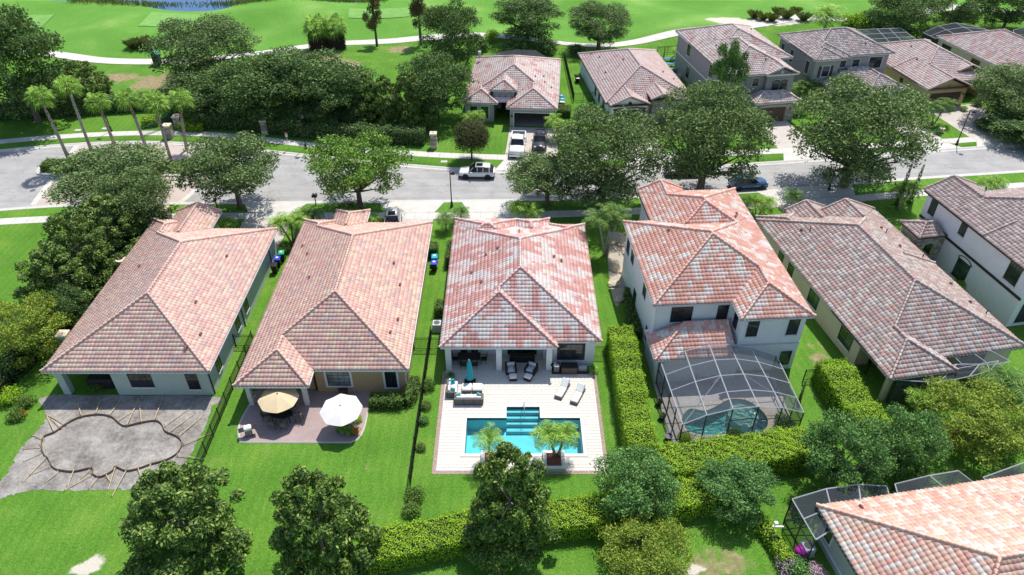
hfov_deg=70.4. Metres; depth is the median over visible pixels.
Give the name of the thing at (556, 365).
gas grill
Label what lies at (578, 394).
sun lounger
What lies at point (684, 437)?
shrub
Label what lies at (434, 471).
gravel border
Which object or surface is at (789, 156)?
driveway apron
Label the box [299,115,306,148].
street lamp
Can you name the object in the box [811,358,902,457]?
hedge
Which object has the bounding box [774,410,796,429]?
shrub
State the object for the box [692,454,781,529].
ornamental tree
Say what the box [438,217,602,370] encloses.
house
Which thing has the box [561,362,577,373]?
storage bench
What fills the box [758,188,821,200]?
driveway apron
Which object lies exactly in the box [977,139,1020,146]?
driveway apron
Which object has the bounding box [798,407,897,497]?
ornamental tree
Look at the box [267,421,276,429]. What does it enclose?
patio chair
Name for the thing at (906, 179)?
columnar cypress
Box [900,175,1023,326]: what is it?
house
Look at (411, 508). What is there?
shrub
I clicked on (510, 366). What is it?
lounge armchair
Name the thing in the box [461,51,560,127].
house
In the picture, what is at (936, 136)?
driveway
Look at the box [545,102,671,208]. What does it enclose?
oak tree
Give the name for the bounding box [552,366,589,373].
outdoor kitchen
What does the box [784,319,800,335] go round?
window
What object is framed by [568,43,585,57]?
shrub
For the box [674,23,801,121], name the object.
house
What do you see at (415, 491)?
shrub
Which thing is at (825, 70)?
window
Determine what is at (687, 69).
window
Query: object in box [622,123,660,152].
driveway
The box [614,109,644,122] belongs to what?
garage door
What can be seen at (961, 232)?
window
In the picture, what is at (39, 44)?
oak tree
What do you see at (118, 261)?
stone pillar
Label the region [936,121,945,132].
feather palm
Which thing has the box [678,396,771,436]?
kidney pool
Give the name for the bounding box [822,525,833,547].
window
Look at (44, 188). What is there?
crossing band
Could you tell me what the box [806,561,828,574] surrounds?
shrub
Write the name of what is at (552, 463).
planter box
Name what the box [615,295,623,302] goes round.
boulder
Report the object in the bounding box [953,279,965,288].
shrub
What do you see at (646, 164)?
driveway apron
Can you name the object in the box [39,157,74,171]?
hedge
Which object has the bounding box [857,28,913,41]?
screen enclosure
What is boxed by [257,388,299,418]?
parasol
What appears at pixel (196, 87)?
oak tree
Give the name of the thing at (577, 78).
barbecue
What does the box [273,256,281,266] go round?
wheelie bin
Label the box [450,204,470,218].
feather palm
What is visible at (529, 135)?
driveway
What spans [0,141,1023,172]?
kerb
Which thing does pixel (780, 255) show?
window
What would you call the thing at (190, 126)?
hedge
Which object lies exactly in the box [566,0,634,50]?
oak tree
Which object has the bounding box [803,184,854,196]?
driveway apron
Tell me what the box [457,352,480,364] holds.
dining table
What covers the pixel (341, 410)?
parasol
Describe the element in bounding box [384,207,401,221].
parked car
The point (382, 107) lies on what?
magnolia tree
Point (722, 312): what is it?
window
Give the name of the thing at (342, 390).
smoker grill
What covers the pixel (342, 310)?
house
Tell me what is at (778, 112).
garage door
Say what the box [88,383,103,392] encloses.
shrub
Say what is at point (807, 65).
window
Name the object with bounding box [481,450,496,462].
planter box
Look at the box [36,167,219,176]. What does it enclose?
traffic island
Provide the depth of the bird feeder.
48.81 m
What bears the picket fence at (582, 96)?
on the ground
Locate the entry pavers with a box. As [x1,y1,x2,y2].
[32,145,231,205]
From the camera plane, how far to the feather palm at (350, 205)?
82.10 m
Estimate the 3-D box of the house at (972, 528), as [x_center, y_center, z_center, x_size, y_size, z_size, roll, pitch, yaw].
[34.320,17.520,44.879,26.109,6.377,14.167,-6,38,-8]
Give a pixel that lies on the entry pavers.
(177, 194)
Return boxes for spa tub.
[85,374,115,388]
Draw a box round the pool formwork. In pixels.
[22,395,211,495]
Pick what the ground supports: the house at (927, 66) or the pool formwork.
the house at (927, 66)
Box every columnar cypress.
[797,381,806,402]
[894,164,911,204]
[907,164,924,203]
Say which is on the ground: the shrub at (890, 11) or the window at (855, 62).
the shrub at (890, 11)
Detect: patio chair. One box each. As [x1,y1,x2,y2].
[260,410,269,421]
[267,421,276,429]
[278,421,288,430]
[294,411,303,421]
[451,354,457,360]
[481,354,486,360]
[710,377,718,385]
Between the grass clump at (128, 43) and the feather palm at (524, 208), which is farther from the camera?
the grass clump at (128, 43)
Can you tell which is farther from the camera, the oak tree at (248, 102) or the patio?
the oak tree at (248, 102)
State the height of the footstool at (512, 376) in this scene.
0.420 m
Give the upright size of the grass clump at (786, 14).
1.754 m
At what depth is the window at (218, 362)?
61.82 m
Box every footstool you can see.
[509,373,516,380]
[523,373,532,381]
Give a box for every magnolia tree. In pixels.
[9,241,102,317]
[37,209,125,299]
[56,60,114,101]
[72,193,147,268]
[118,460,253,574]
[268,464,384,574]
[335,72,385,124]
[363,74,406,125]
[388,71,437,127]
[461,441,561,574]
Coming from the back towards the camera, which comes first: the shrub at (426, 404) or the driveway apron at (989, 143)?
the driveway apron at (989, 143)
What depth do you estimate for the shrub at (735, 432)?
56.83 m
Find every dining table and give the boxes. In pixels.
[270,409,292,422]
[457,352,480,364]
[702,373,719,380]
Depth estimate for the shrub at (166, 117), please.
103.28 m
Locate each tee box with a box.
[1,14,53,27]
[138,12,199,29]
[348,7,408,17]
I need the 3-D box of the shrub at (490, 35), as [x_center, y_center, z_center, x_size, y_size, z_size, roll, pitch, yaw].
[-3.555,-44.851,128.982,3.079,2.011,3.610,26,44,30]
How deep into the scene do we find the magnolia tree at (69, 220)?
69.72 m
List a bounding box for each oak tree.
[0,1,76,122]
[36,281,88,329]
[41,140,180,216]
[91,165,173,230]
[139,12,262,82]
[153,63,237,119]
[169,130,280,208]
[203,51,301,124]
[241,43,347,118]
[291,61,382,122]
[300,125,414,208]
[395,48,474,119]
[416,0,482,66]
[488,0,566,41]
[500,148,591,204]
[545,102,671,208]
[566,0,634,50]
[648,77,779,189]
[786,71,942,188]
[862,0,944,39]
[928,0,998,25]
[969,60,1023,121]
[975,0,1023,28]
[977,102,1023,146]
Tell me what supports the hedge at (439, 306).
on the ground
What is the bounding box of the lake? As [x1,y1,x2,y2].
[62,0,332,10]
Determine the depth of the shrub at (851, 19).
136.50 m
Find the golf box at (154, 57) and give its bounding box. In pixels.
[150,51,160,64]
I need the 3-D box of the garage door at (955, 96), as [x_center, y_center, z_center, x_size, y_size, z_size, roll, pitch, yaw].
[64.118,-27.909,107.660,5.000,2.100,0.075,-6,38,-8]
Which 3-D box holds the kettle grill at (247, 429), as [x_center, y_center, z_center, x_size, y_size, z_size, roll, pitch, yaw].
[-20.750,11.254,57.050,1.400,0.980,0.520,-14,40,-18]
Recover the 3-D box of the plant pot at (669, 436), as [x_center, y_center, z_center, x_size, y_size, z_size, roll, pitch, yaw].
[12.252,11.750,56.844,0.648,0.420,0.648,0,37,0]
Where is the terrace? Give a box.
[436,354,604,470]
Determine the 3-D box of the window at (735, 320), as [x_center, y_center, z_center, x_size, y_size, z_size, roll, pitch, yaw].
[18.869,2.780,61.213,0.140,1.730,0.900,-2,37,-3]
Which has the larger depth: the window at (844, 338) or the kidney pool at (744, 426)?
the window at (844, 338)
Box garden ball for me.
[794,545,806,556]
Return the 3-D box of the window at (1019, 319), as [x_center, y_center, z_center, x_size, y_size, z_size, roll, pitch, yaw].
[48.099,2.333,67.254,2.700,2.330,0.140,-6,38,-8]
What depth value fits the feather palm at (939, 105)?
101.30 m
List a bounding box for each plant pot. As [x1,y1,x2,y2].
[336,425,347,433]
[345,426,352,435]
[352,426,360,435]
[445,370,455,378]
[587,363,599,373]
[655,397,662,405]
[658,412,665,419]
[665,433,672,440]
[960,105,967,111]
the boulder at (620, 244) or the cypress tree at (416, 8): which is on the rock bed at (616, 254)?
the boulder at (620, 244)
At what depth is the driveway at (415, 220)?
82.71 m
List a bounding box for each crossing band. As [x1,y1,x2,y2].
[30,146,78,204]
[178,178,208,201]
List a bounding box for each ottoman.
[462,383,471,392]
[472,383,481,392]
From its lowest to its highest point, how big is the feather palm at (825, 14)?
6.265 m
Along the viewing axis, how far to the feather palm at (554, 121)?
97.75 m
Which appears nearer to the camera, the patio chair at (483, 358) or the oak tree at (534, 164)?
the patio chair at (483, 358)
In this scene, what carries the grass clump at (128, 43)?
on the ground
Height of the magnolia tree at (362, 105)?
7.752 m
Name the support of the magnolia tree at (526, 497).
on the ground
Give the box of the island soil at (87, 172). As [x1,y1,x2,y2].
[40,169,216,173]
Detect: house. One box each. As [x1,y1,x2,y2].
[39,202,277,394]
[232,208,432,404]
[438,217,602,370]
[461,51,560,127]
[577,48,689,122]
[622,179,816,381]
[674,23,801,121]
[755,198,1023,400]
[778,27,905,100]
[814,474,1023,574]
[879,39,993,106]
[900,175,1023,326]
[936,29,1023,96]
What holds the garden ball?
on the ground
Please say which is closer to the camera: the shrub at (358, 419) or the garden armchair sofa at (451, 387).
the shrub at (358, 419)
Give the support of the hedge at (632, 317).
on the ground
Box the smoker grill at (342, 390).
[338,388,347,394]
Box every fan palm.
[25,84,68,159]
[53,74,93,151]
[84,91,115,145]
[113,87,146,144]
[139,89,172,161]
[165,87,193,148]
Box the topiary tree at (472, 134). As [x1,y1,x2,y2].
[448,116,491,159]
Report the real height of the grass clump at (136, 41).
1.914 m
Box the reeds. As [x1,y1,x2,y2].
[67,0,385,7]
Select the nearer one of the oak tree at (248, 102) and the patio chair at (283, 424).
the patio chair at (283, 424)
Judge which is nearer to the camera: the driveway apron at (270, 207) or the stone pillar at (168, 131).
the driveway apron at (270, 207)
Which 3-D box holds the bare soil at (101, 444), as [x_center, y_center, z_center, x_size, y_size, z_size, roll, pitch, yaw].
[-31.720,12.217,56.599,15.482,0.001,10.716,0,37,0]
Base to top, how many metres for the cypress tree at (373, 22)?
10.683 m
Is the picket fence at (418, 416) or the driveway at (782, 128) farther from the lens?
the driveway at (782, 128)
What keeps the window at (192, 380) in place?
in the house at (168, 311)
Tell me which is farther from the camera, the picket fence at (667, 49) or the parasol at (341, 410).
the picket fence at (667, 49)
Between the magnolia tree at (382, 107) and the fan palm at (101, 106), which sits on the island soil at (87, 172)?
the fan palm at (101, 106)
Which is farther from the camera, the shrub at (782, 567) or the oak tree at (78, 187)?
the oak tree at (78, 187)
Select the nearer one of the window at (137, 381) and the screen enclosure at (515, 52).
the window at (137, 381)
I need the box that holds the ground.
[0,0,1023,574]
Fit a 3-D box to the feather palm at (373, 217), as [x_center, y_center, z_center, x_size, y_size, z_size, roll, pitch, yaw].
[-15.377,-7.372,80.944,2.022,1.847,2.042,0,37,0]
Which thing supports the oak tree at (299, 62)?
on the ground
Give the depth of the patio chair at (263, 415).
58.36 m
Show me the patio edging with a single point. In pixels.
(239, 438)
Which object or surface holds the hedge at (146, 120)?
on the ground
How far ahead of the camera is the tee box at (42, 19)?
143.30 m
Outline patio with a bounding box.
[240,390,369,441]
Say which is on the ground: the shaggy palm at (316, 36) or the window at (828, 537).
the shaggy palm at (316, 36)
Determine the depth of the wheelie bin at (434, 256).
75.13 m
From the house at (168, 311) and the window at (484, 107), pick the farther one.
the window at (484, 107)
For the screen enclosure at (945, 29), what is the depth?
126.10 m
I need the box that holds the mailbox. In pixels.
[311,193,317,203]
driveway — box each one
[239,219,288,247]
[402,219,432,221]
[505,127,557,154]
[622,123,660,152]
[758,121,813,147]
[779,204,827,212]
[879,117,941,139]
[927,104,1019,136]
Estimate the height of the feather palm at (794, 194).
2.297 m
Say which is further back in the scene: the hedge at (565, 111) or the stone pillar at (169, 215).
the hedge at (565, 111)
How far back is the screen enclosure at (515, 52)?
119.73 m
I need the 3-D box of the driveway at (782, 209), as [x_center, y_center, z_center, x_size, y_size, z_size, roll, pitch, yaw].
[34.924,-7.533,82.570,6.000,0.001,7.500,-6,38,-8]
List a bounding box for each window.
[126,374,155,388]
[184,374,201,390]
[215,355,223,374]
[235,315,241,332]
[243,297,249,314]
[323,372,353,386]
[382,372,399,388]
[469,105,478,116]
[480,105,489,118]
[506,350,537,353]
[557,343,585,359]
[626,238,629,256]
[630,250,633,266]
[633,288,635,301]
[641,283,646,300]
[669,306,693,323]
[685,65,689,79]
[686,44,690,56]
[715,305,729,319]
[731,312,738,331]
[744,321,759,337]
[751,78,759,86]
[771,79,779,91]
[776,349,793,365]
[778,250,783,262]
[779,78,787,89]
[781,42,785,50]
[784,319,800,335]
[787,262,793,277]
[788,48,794,63]
[804,59,810,74]
[806,287,819,311]
[820,65,830,76]
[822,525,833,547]
[836,325,853,352]
[838,60,846,67]
[851,58,860,66]
[867,55,883,68]
[922,244,932,254]
[926,199,938,217]
[942,43,951,50]
[950,255,971,283]
[952,353,986,374]
[956,222,967,238]
[971,58,979,65]
[1002,261,1022,287]
[1013,304,1023,323]
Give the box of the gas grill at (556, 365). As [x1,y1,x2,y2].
[551,362,559,371]
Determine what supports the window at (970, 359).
in the house at (889, 300)
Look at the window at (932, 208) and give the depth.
75.50 m
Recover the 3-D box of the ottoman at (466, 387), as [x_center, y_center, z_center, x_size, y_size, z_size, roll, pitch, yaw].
[-3.804,8.469,61.142,0.820,0.420,0.820,0,37,0]
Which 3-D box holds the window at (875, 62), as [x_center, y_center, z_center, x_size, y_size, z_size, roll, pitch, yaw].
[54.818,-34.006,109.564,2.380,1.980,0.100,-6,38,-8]
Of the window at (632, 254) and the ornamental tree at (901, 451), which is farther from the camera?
the window at (632, 254)
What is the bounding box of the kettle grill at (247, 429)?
[238,424,256,437]
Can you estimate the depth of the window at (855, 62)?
109.00 m
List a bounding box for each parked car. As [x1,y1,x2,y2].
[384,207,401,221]
[459,162,495,179]
[531,129,547,150]
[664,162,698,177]
[728,174,768,190]
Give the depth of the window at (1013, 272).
66.39 m
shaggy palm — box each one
[299,13,329,51]
[318,13,348,50]
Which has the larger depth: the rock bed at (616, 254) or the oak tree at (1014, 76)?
the oak tree at (1014, 76)
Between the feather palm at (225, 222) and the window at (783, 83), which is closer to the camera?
the feather palm at (225, 222)
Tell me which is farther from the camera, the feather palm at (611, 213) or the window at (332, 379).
the feather palm at (611, 213)
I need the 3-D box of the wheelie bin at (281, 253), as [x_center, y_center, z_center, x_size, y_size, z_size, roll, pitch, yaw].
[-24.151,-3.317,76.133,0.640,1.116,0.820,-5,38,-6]
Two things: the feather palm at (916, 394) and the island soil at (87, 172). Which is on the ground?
the feather palm at (916, 394)
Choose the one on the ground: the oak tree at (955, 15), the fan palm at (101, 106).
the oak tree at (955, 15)
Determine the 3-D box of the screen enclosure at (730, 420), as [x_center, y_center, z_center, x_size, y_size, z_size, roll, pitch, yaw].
[17.515,8.355,58.570,9.967,3.695,7.340,-3,37,-4]
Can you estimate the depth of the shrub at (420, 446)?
55.97 m
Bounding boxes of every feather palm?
[215,215,238,228]
[263,209,310,242]
[291,205,324,221]
[328,199,359,212]
[368,211,382,221]
[435,209,456,230]
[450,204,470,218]
[460,109,485,122]
[471,422,505,455]
[506,198,543,218]
[528,419,580,456]
[543,113,566,133]
[581,201,631,255]
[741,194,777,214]
[780,187,807,205]
[791,75,823,98]
[794,101,804,114]
[808,3,848,28]
[888,180,925,208]
[902,381,937,410]
[923,97,958,123]
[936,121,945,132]
[971,362,1023,415]
[973,175,1009,190]
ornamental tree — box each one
[0,289,74,369]
[589,445,683,533]
[596,504,697,574]
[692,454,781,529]
[710,36,750,106]
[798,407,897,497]
[866,401,953,481]
[914,375,1023,469]
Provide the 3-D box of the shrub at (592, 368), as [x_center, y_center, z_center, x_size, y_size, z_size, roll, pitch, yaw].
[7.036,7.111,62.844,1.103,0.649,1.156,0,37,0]
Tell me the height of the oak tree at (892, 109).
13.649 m
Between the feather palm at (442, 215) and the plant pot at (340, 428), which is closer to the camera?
the plant pot at (340, 428)
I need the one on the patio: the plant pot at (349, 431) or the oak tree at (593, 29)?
the plant pot at (349, 431)
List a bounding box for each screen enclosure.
[491,49,545,56]
[656,344,804,442]
[783,484,888,559]
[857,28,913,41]
[886,360,998,402]
[889,470,971,493]
[921,23,987,43]
[937,350,1010,383]
[981,462,1023,479]
[1012,27,1023,36]
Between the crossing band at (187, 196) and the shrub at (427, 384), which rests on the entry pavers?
the crossing band at (187, 196)
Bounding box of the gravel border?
[432,371,607,473]
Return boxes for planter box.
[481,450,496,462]
[543,450,565,471]
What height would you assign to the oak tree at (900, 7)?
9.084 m
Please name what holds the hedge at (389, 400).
on the ground
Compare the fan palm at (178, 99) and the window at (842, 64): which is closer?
the fan palm at (178, 99)
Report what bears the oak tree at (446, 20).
on the ground
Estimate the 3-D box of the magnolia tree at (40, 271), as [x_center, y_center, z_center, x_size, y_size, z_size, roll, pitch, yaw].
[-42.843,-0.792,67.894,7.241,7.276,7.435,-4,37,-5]
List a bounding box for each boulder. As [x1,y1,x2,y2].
[605,240,616,245]
[607,280,620,286]
[608,263,619,272]
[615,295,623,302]
[617,242,624,246]
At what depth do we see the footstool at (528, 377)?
62.02 m
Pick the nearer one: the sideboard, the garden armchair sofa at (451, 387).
the garden armchair sofa at (451, 387)
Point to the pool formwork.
(114, 467)
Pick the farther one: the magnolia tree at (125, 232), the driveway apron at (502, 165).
the driveway apron at (502, 165)
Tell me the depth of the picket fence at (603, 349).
63.95 m
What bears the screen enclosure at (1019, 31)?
on the ground
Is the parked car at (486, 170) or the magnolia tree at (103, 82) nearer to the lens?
the parked car at (486, 170)
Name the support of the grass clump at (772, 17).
on the ground
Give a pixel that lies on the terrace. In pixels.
(501, 391)
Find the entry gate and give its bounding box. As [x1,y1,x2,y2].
[141,114,170,135]
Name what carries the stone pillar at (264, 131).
on the ground
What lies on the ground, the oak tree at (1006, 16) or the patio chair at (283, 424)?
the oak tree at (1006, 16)
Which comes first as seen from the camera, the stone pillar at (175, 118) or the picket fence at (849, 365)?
the picket fence at (849, 365)
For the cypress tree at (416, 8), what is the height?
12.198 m
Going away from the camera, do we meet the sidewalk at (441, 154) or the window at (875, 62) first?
the sidewalk at (441, 154)
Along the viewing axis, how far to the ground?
61.63 m
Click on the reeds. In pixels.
(159, 3)
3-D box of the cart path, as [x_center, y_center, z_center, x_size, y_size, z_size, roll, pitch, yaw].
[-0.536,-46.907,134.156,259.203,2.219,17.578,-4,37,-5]
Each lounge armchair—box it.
[505,361,516,374]
[524,360,537,375]
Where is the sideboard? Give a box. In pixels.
[510,353,534,362]
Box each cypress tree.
[361,0,381,46]
[408,0,430,44]
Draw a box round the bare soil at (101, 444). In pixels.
[0,394,222,498]
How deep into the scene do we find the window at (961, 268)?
72.50 m
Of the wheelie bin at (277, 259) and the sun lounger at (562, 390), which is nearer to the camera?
the sun lounger at (562, 390)
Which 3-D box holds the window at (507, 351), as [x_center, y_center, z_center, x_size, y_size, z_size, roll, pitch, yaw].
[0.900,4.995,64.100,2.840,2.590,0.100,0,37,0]
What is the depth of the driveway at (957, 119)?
104.50 m
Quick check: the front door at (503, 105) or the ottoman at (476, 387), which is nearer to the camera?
the ottoman at (476, 387)
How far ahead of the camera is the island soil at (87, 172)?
91.73 m
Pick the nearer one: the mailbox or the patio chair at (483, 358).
the patio chair at (483, 358)
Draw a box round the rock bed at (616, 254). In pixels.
[606,232,625,305]
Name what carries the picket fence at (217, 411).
on the ground
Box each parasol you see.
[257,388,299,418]
[320,394,362,425]
[464,359,475,384]
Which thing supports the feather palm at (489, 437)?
in the planter box at (484, 456)
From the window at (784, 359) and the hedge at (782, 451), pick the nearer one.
the hedge at (782, 451)
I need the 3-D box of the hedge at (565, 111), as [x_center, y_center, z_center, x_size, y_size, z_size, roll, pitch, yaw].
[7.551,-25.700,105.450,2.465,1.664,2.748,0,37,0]
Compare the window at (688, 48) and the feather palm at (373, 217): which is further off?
the window at (688, 48)
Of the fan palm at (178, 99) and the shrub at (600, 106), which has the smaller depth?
the fan palm at (178, 99)
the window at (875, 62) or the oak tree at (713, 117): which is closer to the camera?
the oak tree at (713, 117)
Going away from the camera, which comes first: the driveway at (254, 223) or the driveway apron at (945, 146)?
the driveway at (254, 223)
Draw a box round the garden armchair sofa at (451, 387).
[446,378,457,397]
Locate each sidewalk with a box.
[0,131,1014,159]
[0,182,1023,224]
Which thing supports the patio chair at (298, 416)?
on the patio
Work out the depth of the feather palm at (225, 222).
78.84 m
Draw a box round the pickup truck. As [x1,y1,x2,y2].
[508,130,526,156]
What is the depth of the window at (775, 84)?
102.95 m
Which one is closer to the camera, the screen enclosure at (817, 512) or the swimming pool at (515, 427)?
the screen enclosure at (817, 512)
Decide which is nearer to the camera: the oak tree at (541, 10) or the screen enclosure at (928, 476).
the screen enclosure at (928, 476)
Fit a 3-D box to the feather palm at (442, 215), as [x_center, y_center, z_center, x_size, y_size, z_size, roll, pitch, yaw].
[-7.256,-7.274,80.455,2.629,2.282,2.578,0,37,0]
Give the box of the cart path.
[23,5,1015,63]
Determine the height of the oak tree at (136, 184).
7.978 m
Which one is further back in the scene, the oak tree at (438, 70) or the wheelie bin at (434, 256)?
the oak tree at (438, 70)
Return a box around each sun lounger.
[554,377,569,399]
[570,383,585,405]
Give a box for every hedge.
[0,88,219,120]
[0,221,133,393]
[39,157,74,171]
[77,159,211,171]
[140,115,158,128]
[177,119,204,132]
[191,109,426,145]
[366,474,723,574]
[368,375,420,410]
[428,240,440,258]
[433,298,444,318]
[444,240,452,267]
[556,104,571,117]
[605,323,659,465]
[622,286,642,339]
[646,424,815,480]
[755,519,796,567]
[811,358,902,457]
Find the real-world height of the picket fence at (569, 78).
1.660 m
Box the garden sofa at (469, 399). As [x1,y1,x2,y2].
[454,392,483,404]
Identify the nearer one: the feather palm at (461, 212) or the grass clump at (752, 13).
the feather palm at (461, 212)
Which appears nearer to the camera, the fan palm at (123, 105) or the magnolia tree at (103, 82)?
the fan palm at (123, 105)
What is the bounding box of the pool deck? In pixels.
[651,373,789,442]
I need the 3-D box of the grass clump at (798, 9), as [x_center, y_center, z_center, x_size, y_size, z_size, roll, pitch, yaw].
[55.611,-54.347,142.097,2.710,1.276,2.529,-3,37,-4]
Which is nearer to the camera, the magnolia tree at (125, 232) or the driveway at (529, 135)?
the magnolia tree at (125, 232)
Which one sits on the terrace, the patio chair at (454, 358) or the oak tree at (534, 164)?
the patio chair at (454, 358)
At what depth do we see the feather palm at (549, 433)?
53.61 m
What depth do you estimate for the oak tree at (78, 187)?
81.24 m
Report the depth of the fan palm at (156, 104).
87.57 m
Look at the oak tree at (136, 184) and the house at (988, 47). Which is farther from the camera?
the house at (988, 47)
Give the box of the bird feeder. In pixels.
[771,521,783,533]
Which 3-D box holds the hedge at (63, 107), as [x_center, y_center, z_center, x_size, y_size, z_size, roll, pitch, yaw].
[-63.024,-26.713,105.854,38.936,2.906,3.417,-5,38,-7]
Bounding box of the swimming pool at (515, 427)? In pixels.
[465,407,582,453]
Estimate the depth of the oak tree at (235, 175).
79.75 m
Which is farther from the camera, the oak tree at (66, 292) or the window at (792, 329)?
the oak tree at (66, 292)
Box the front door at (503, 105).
[501,102,506,108]
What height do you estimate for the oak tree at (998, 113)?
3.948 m
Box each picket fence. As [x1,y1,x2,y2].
[0,216,150,392]
[187,330,252,482]
[232,334,253,346]
[408,326,431,485]
[413,337,439,349]
[564,52,573,100]
[573,92,592,101]
[595,345,608,357]
[657,45,676,53]
[802,362,870,381]
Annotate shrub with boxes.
[0,383,22,407]
[3,406,25,422]
[11,393,37,410]
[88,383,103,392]
[161,113,171,122]
[276,241,292,253]
[334,423,352,433]
[354,413,362,424]
[400,500,421,519]
[403,485,425,503]
[415,441,426,451]
[419,376,436,391]
[419,414,429,423]
[421,399,431,409]
[464,34,489,52]
[483,28,499,41]
[503,36,526,53]
[534,36,558,53]
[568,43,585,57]
[594,103,608,117]
[677,431,692,442]
[725,427,743,436]
[773,554,795,574]
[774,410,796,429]
[781,554,814,574]
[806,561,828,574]
[840,10,868,26]
[855,6,891,29]
[875,1,910,22]
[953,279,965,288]
[970,99,984,107]
[972,116,994,130]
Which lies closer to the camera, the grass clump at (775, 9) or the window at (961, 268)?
the window at (961, 268)
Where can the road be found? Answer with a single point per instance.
(20, 179)
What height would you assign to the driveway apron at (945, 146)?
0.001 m
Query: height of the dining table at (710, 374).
0.740 m
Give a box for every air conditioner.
[432,320,441,332]
[799,540,816,558]
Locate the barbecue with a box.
[575,74,579,81]
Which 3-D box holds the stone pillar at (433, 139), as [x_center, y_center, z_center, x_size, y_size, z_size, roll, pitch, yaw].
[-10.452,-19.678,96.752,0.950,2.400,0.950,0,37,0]
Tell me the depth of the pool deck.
60.84 m
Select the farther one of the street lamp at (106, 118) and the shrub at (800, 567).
the street lamp at (106, 118)
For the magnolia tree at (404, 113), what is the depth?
98.42 m
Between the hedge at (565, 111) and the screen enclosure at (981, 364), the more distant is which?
the hedge at (565, 111)
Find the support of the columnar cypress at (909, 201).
on the ground
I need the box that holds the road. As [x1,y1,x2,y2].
[0,144,1023,208]
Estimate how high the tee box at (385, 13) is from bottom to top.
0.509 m
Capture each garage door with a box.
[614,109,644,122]
[759,107,785,121]
[928,92,960,105]
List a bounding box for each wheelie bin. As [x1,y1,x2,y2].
[270,262,278,273]
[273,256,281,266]
[277,250,285,260]
[431,254,437,262]
[431,260,437,270]
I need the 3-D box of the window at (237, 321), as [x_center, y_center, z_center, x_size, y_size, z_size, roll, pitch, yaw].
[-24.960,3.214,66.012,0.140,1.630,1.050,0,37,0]
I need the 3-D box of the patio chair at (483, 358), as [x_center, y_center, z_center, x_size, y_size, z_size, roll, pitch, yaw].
[-2.445,6.190,63.689,0.590,0.963,0.580,0,37,0]
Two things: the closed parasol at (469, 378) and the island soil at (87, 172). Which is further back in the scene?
the island soil at (87, 172)
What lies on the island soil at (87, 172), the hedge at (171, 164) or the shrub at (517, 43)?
the hedge at (171, 164)
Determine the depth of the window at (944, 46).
123.02 m
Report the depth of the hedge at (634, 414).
58.28 m
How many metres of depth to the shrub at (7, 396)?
59.83 m
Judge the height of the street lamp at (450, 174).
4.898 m
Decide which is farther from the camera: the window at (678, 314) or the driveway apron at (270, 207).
the driveway apron at (270, 207)
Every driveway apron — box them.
[245,203,306,211]
[380,202,443,211]
[462,201,515,211]
[496,160,542,169]
[625,158,670,168]
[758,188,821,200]
[784,151,830,160]
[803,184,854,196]
[922,143,961,149]
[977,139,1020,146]
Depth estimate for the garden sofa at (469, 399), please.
59.68 m
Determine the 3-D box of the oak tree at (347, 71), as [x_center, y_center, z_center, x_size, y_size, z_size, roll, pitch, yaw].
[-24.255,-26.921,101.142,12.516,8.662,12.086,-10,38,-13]
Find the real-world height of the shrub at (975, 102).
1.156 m
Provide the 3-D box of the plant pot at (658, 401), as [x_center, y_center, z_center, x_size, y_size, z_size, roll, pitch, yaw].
[12.092,9.416,59.693,0.593,0.686,0.633,31,47,34]
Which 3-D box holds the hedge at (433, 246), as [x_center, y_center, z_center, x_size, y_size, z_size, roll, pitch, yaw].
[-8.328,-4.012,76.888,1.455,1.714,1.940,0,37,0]
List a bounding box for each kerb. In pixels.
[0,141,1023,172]
[0,170,1023,210]
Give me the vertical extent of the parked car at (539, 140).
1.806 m
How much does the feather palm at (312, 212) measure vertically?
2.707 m
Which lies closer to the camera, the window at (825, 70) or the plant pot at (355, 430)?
the plant pot at (355, 430)
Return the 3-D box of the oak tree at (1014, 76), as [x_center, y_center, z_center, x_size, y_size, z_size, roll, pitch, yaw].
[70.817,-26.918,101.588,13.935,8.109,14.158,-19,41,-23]
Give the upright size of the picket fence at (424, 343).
1.610 m
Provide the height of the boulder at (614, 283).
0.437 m
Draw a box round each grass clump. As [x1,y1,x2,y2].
[122,38,139,48]
[129,34,150,47]
[747,9,762,18]
[757,12,767,20]
[764,12,780,21]
[771,6,784,13]
[778,8,796,18]
[790,6,803,12]
[796,10,812,20]
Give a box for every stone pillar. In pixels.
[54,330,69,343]
[115,257,124,267]
[159,206,171,218]
[162,123,173,138]
[171,114,180,127]
[259,118,268,134]
[429,131,437,148]
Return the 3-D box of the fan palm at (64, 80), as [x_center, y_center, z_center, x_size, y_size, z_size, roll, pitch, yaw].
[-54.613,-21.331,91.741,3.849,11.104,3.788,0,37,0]
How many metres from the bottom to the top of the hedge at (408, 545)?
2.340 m
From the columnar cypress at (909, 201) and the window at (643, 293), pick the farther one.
the columnar cypress at (909, 201)
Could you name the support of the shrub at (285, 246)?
on the ground
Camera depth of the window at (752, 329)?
60.28 m
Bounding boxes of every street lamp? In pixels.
[99,99,112,131]
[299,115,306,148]
[449,170,454,207]
[955,109,975,145]
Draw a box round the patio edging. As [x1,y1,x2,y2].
[237,394,368,442]

